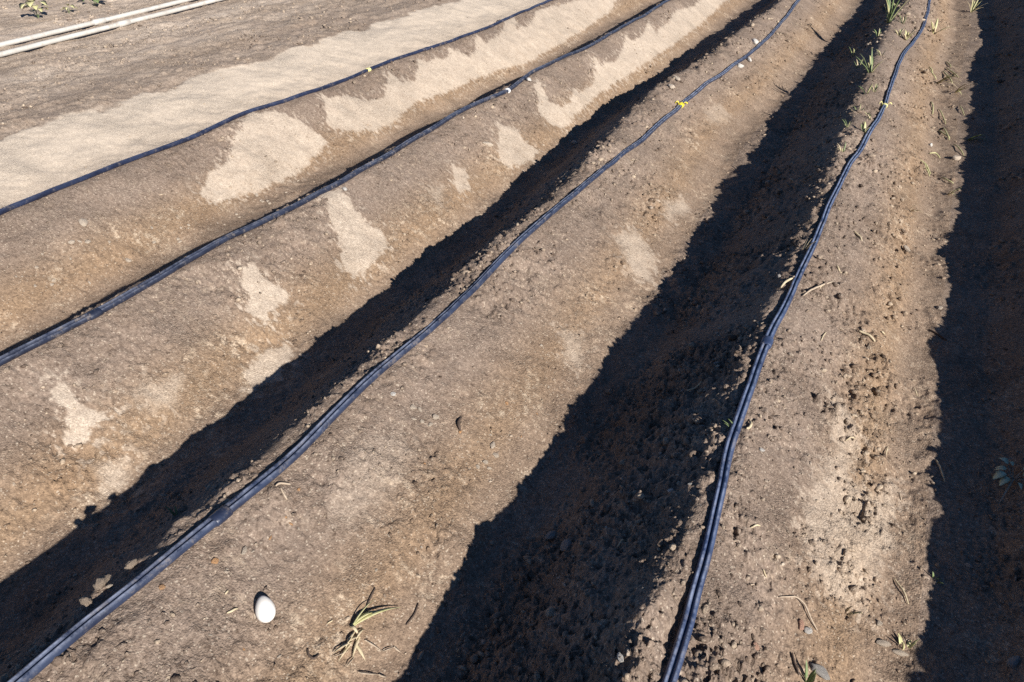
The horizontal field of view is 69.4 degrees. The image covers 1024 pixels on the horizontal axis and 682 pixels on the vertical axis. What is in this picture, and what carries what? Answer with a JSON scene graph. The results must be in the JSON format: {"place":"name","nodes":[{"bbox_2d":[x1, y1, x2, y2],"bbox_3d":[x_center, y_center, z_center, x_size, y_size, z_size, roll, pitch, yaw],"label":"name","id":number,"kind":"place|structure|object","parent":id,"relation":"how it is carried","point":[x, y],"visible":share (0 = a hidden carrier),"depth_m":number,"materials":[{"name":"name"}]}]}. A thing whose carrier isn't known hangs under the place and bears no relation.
{"place":"outdoors","nodes":[
{"label":"outdoors","id":0,"kind":"place"},
{"bbox_2d":[0,0,1023,681],"bbox_3d":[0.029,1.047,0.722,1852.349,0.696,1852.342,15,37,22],"label":"ground","id":1,"kind":"structure","parent":0,"point":[334,560],"depth_m":2.63,"materials":[{"name":"soil"}]},
{"bbox_2d":[19,0,48,17],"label":"weed","id":2,"kind":"object","parent":1,"relation":"on","point":[29,3],"visible":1,"depth_m":6.24,"materials":[{"name":"yellow plant"}]},
{"bbox_2d":[61,4,77,12],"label":"weed","id":3,"kind":"object","parent":1,"relation":"on","point":[67,10],"visible":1,"depth_m":6.51,"materials":[{"name":"yellow plant"}]},
{"bbox_2d":[78,218,87,226],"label":"stone","id":4,"kind":"object","parent":1,"relation":"on","point":[83,222],"visible":1,"depth_m":3.29,"materials":[{"name":"beige stone"}]},
{"bbox_2d":[79,595,92,606],"bbox_3d":[-0.887,0.537,1.534,0.041,0.019,0.019,13,45,31],"label":"soil clod","id":5,"kind":"object","parent":1,"relation":"on","point":[85,601],"visible":1,"depth_m":1.53,"materials":[{"name":"brown soil"}]},
{"bbox_2d":[0,0,193,47],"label":"water pipe","id":6,"kind":"object","parent":1,"relation":"on","point":[98,21],"visible":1,"depth_m":6.20,"materials":[{"name":"white plastic"}]},
{"bbox_2d":[93,574,110,590],"bbox_3d":[-0.873,0.511,1.572,0.027,0.022,0.049,-12,17,2],"label":"soil clod","id":7,"kind":"object","parent":1,"relation":"on","point":[100,582],"visible":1,"depth_m":1.56,"materials":[{"name":"brown soil"}]},
{"bbox_2d":[0,0,222,56],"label":"water pipe","id":8,"kind":"object","parent":1,"relation":"on","point":[126,22],"visible":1,"depth_m":6.12,"materials":[{"name":"white plastic"}]},
{"bbox_2d":[124,558,136,568],"bbox_3d":[-0.832,0.487,1.615,0.027,0.014,0.024,-18,30,1],"label":"soil clod","id":9,"kind":"object","parent":1,"relation":"on","point":[130,564],"visible":1,"depth_m":1.61,"materials":[{"name":"brown soil"}]},
{"bbox_2d":[159,584,165,589],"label":"stone","id":10,"kind":"object","parent":1,"relation":"on","point":[162,586],"visible":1,"depth_m":1.56,"materials":[{"name":"orange stone"}]},
{"bbox_2d":[165,506,179,515],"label":"grass tuft","id":11,"kind":"object","parent":1,"relation":"on","point":[172,512],"visible":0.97,"depth_m":1.85,"materials":[{"name":"green plant"}]},
{"bbox_2d":[211,558,218,563],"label":"stone","id":12,"kind":"object","parent":1,"relation":"on","point":[214,560],"visible":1,"depth_m":1.64,"materials":[{"name":"orange stone"}]},
{"bbox_2d":[241,546,246,554],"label":"stone","id":13,"kind":"object","parent":1,"relation":"on","point":[244,550],"visible":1,"depth_m":1.69,"materials":[{"name":"beige stone"}]},
{"bbox_2d":[255,595,275,622],"bbox_3d":[-0.543,0.589,1.627,0.043,0.043,0.059,-16,72,-22],"label":"egg","id":14,"kind":"object","parent":1,"relation":"on","point":[265,610],"visible":1,"depth_m":1.61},
{"bbox_2d":[0,0,552,214],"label":"drip hose","id":15,"kind":"object","parent":1,"relation":"on","point":[20,203],"visible":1,"depth_m":4.14,"materials":[{"name":"plastic"}]},
{"bbox_2d":[275,482,290,485],"bbox_3d":[-0.567,0.355,1.830,0.007,0.027,0.041,26,42,34],"label":"straw","id":16,"kind":"object","parent":1,"relation":"on","point":[278,483],"visible":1,"depth_m":1.83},
{"bbox_2d":[307,648,318,659],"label":"twig","id":17,"kind":"object","parent":1,"relation":"on","point":[311,657],"visible":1,"depth_m":1.62,"materials":[{"name":"brown wood"}]},
{"bbox_2d":[0,0,669,365],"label":"drip hose","id":18,"kind":"object","parent":1,"relation":"on","point":[17,352],"visible":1,"depth_m":2.99,"materials":[{"name":"plastic"}]},
{"bbox_2d":[333,601,401,676],"bbox_3d":[-0.314,0.687,1.705,0.118,0.086,0.194,15,37,22],"label":"grass tuft","id":19,"kind":"object","parent":1,"relation":"on","point":[359,618],"visible":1,"depth_m":1.69,"materials":[{"name":"yellow plant"}]},
{"bbox_2d":[367,588,375,603],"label":"twig","id":20,"kind":"object","parent":1,"relation":"on","point":[369,599],"visible":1,"depth_m":1.76,"materials":[{"name":"brown wood"}]},
{"bbox_2d":[7,0,799,681],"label":"drip hose","id":21,"kind":"object","parent":1,"relation":"on","point":[81,628],"visible":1,"depth_m":1.87,"materials":[{"name":"plastic"}]},
{"bbox_2d":[406,603,418,624],"bbox_3d":[-0.240,0.661,1.788,0.009,0.008,0.062,15,37,22],"label":"twig","id":22,"kind":"object","parent":1,"relation":"on","point":[413,615],"visible":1,"depth_m":1.79,"materials":[{"name":"brown wood"}]},
{"bbox_2d":[432,414,438,419],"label":"pebble","id":23,"kind":"object","parent":1,"relation":"on","point":[434,416],"visible":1,"depth_m":2.20,"materials":[{"name":"stone"}]},
{"bbox_2d":[457,416,461,430],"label":"twig","id":24,"kind":"object","parent":1,"relation":"on","point":[458,422],"visible":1,"depth_m":2.21,"materials":[{"name":"brown wood"}]},
{"bbox_2d":[483,141,492,146],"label":"stone","id":25,"kind":"object","parent":1,"relation":"on","point":[489,144],"visible":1,"depth_m":4.25,"materials":[{"name":"beige stone"}]},
{"bbox_2d":[0,0,1023,681],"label":"soil crumbs","id":26,"kind":"object","parent":1,"relation":"on","point":[696,420],"visible":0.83,"depth_m":2.52,"materials":[{"name":"brown soil"}]},
{"bbox_2d":[545,530,556,538],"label":"stone","id":27,"kind":"object","parent":1,"relation":"on","point":[550,534],"visible":1,"depth_m":1.99,"materials":[{"name":"grey stone"}]},
{"bbox_2d":[560,538,571,550],"bbox_3d":[0.141,0.533,1.925,0.033,0.021,0.038,-23,21,32],"label":"stone","id":28,"kind":"object","parent":1,"relation":"on","point":[566,544],"visible":1,"depth_m":1.92,"materials":[{"name":"grey stone"}]},
{"bbox_2d":[617,652,623,661],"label":"stone","id":29,"kind":"object","parent":1,"relation":"on","point":[619,654],"visible":1,"depth_m":1.40,"materials":[{"name":"white stone"}]},
{"bbox_2d":[746,419,752,428],"bbox_3d":[0.641,0.225,1.995,0.015,0.015,0.056,15,37,22],"label":"straw","id":30,"kind":"object","parent":1,"relation":"on","point":[750,425],"visible":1,"depth_m":1.99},
{"bbox_2d":[752,38,758,44],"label":"stone","id":31,"kind":"object","parent":1,"relation":"on","point":[755,41],"visible":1,"depth_m":6.14,"materials":[{"name":"white stone"}]},
{"bbox_2d":[753,642,759,649],"bbox_3d":[0.513,0.642,1.556,0.014,0.010,0.016,-4,34,-6],"label":"brick fragment","id":32,"kind":"object","parent":1,"relation":"on","point":[757,647],"visible":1,"depth_m":1.55,"materials":[{"name":"brick"}]},
{"bbox_2d":[780,278,793,287],"bbox_3d":[0.986,-0.213,2.652,0.094,0.014,0.011,-28,43,-35],"label":"straw","id":33,"kind":"object","parent":1,"relation":"on","point":[785,281],"visible":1,"depth_m":2.64,"materials":[{"name":"beige plant"}]},
{"bbox_2d":[792,652,798,674],"bbox_3d":[0.606,0.690,1.582,0.005,0.010,0.048,-1,34,-1],"label":"straw","id":34,"kind":"object","parent":1,"relation":"on","point":[795,665],"visible":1,"depth_m":1.58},
{"bbox_2d":[661,0,930,681],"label":"drip hose","id":35,"kind":"object","parent":1,"relation":"on","point":[679,650],"visible":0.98,"depth_m":1.92,"materials":[{"name":"plastic"}]},
{"bbox_2d":[779,596,817,630],"bbox_3d":[0.654,0.609,1.684,0.097,0.062,0.035,15,37,22],"label":"root","id":36,"kind":"object","parent":1,"relation":"on","point":[805,607],"visible":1,"depth_m":1.68,"materials":[{"name":"beige plant"}]},
{"bbox_2d":[798,619,803,629],"bbox_3d":[0.648,0.635,1.657,0.015,0.011,0.029,22,44,-4],"label":"brick fragment","id":37,"kind":"object","parent":1,"relation":"on","point":[800,624],"visible":1,"depth_m":1.65,"materials":[{"name":"orange brick"}]},
{"bbox_2d":[804,627,812,633],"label":"stone","id":38,"kind":"object","parent":1,"relation":"on","point":[807,630],"visible":1,"depth_m":1.65,"materials":[{"name":"grey stone"}]},
{"bbox_2d":[803,239,815,249],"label":"grass tuft","id":39,"kind":"object","parent":1,"relation":"on","point":[807,244],"visible":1,"depth_m":2.88,"materials":[{"name":"plant"}]},
{"bbox_2d":[804,660,816,681],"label":"grass tuft","id":40,"kind":"object","parent":1,"relation":"on","point":[811,676],"visible":1,"depth_m":1.56,"materials":[{"name":"green plant"}]},
{"bbox_2d":[803,281,832,295],"bbox_3d":[1.115,-0.193,2.695,0.010,0.050,0.258,29,43,36],"label":"root","id":41,"kind":"object","parent":1,"relation":"on","point":[818,286],"visible":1,"depth_m":2.68,"materials":[{"name":"beige plant"}]},
{"bbox_2d":[809,662,829,679],"bbox_3d":[0.665,0.711,1.598,0.051,0.016,0.030,34,43,17],"label":"stone","id":42,"kind":"object","parent":1,"relation":"on","point":[821,671],"visible":0.97,"depth_m":1.59,"materials":[{"name":"grey stone"}]},
{"bbox_2d":[837,143,845,151],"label":"grass tuft","id":43,"kind":"object","parent":1,"relation":"on","point":[842,150],"visible":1,"depth_m":3.81,"materials":[{"name":"green plant"}]},
{"bbox_2d":[846,606,860,614],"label":"grass tuft","id":44,"kind":"object","parent":1,"relation":"on","point":[847,609],"visible":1,"depth_m":1.76,"materials":[{"name":"yellow plant"}]},
{"bbox_2d":[861,122,869,132],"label":"grass tuft","id":45,"kind":"object","parent":1,"relation":"on","point":[863,126],"visible":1,"depth_m":4.11,"materials":[{"name":"green plant"}]},
{"bbox_2d":[859,330,874,341],"bbox_3d":[1.275,-0.020,2.655,0.065,0.024,0.013,25,41,33],"label":"straw","id":46,"kind":"object","parent":1,"relation":"on","point":[869,335],"visible":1,"depth_m":2.65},
{"bbox_2d":[857,52,879,72],"bbox_3d":[2.479,-1.952,5.147,0.193,0.162,0.208,15,37,22],"label":"grass tuft","id":47,"kind":"object","parent":1,"relation":"on","point":[870,65],"visible":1,"depth_m":5.15,"materials":[{"name":"green plant"}]},
{"bbox_2d":[876,620,882,625],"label":"stone","id":48,"kind":"object","parent":1,"relation":"on","point":[879,623],"visible":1,"depth_m":1.78,"materials":[{"name":"beige stone"}]},
{"bbox_2d":[876,639,890,646],"bbox_3d":[0.877,0.714,1.748,0.038,0.012,0.015,11,41,-7],"label":"stone","id":49,"kind":"object","parent":1,"relation":"on","point":[883,643],"visible":1,"depth_m":1.74,"materials":[{"name":"beige stone"}]},
{"bbox_2d":[884,0,901,22],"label":"grass tuft","id":50,"kind":"object","parent":1,"relation":"on","point":[889,15],"visible":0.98,"depth_m":6.66,"materials":[{"name":"green plant"}]},
{"bbox_2d":[892,649,908,655],"bbox_3d":[0.916,0.736,1.745,0.038,0.012,0.015,20,44,15],"label":"stone","id":51,"kind":"object","parent":1,"relation":"on","point":[899,652],"visible":1,"depth_m":1.74,"materials":[{"name":"beige stone"}]},
{"bbox_2d":[893,577,908,603],"bbox_3d":[0.989,0.633,1.876,0.007,0.016,0.072,-4,34,-7],"label":"straw","id":52,"kind":"object","parent":1,"relation":"on","point":[902,589],"visible":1,"depth_m":1.87,"materials":[{"name":"beige plant"}]},
{"bbox_2d":[897,15,906,23],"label":"grass tuft","id":53,"kind":"object","parent":1,"relation":"on","point":[902,20],"visible":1,"depth_m":6.72,"materials":[{"name":"green plant"}]},
{"bbox_2d":[896,28,916,39],"bbox_3d":[3.340,-2.603,6.279,0.155,0.098,0.116,22,40,30],"label":"grass tuft","id":54,"kind":"object","parent":1,"relation":"on","point":[906,36],"visible":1,"depth_m":6.27,"materials":[{"name":"yellow plant"}]},
{"bbox_2d":[903,245,909,251],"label":"stone","id":55,"kind":"object","parent":1,"relation":"on","point":[906,248],"visible":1,"depth_m":3.35,"materials":[{"name":"beige stone"}]},
{"bbox_2d":[897,632,918,649],"bbox_3d":[0.938,0.716,1.755,0.046,0.035,0.036,15,37,22],"label":"grass tuft","id":56,"kind":"object","parent":1,"relation":"on","point":[912,644],"visible":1,"depth_m":1.76,"materials":[{"name":"yellow plant"}]},
{"bbox_2d":[928,329,946,340],"bbox_3d":[1.679,-0.026,2.915,0.009,0.008,0.088,-13,36,-19],"label":"straw","id":57,"kind":"object","parent":1,"relation":"on","point":[941,336],"visible":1,"depth_m":2.91,"materials":[{"name":"brown plant"}]},
{"bbox_2d":[931,19,947,33],"bbox_3d":[4.074,-2.975,7.021,0.167,0.148,0.177,-27,42,-35],"label":"grass tuft","id":58,"kind":"object","parent":1,"relation":"on","point":[934,27],"visible":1,"depth_m":7.06,"materials":[{"name":"yellow plant"}]},
{"bbox_2d":[935,459,944,481],"bbox_3d":[1.302,0.392,2.247,0.006,0.016,0.093,5,34,7],"label":"straw","id":59,"kind":"object","parent":1,"relation":"on","point":[940,468],"visible":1,"depth_m":2.24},
{"bbox_2d":[936,73,960,84],"bbox_3d":[3.449,-2.050,5.804,0.065,0.122,0.264,-8,35,-12],"label":"grass tuft","id":60,"kind":"object","parent":1,"relation":"on","point":[940,81],"visible":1,"depth_m":5.83,"materials":[{"name":"yellow plant"}]},
{"bbox_2d":[951,155,960,159],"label":"stone","id":61,"kind":"object","parent":1,"relation":"on","point":[955,157],"visible":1,"depth_m":4.52,"materials":[{"name":"beige stone"}]},
{"bbox_2d":[954,83,971,94],"bbox_3d":[3.473,-1.940,5.679,0.098,0.110,0.152,0,34,0],"label":"grass tuft","id":62,"kind":"object","parent":1,"relation":"on","point":[958,90],"visible":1,"depth_m":5.70,"materials":[{"name":"yellow plant"}]},
{"bbox_2d":[964,563,973,567],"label":"stone","id":63,"kind":"object","parent":1,"relation":"on","point":[969,565],"visible":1,"depth_m":1.95,"materials":[{"name":"grey stone"}]},
{"bbox_2d":[968,0,986,11],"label":"grass tuft","id":64,"kind":"object","parent":1,"relation":"on","point":[974,6],"visible":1,"depth_m":8.53,"materials":[{"name":"yellow plant"}]},
{"bbox_2d":[967,134,987,139],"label":"grass tuft","id":65,"kind":"object","parent":1,"relation":"on","point":[971,138],"visible":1,"depth_m":4.82,"materials":[{"name":"green plant"}]},
{"bbox_2d":[992,457,1023,504],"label":"weed","id":66,"kind":"object","parent":1,"relation":"on","point":[1003,477],"visible":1,"depth_m":2.15,"materials":[{"name":"green plant"}]},
{"bbox_2d":[1006,655,1020,667],"bbox_3d":[1.157,0.740,1.705,0.042,0.016,0.021,-22,16,-14],"label":"stone","id":67,"kind":"object","parent":1,"relation":"on","point":[1012,662],"visible":1,"depth_m":1.70,"materials":[{"name":"grey stone"}]}
]}

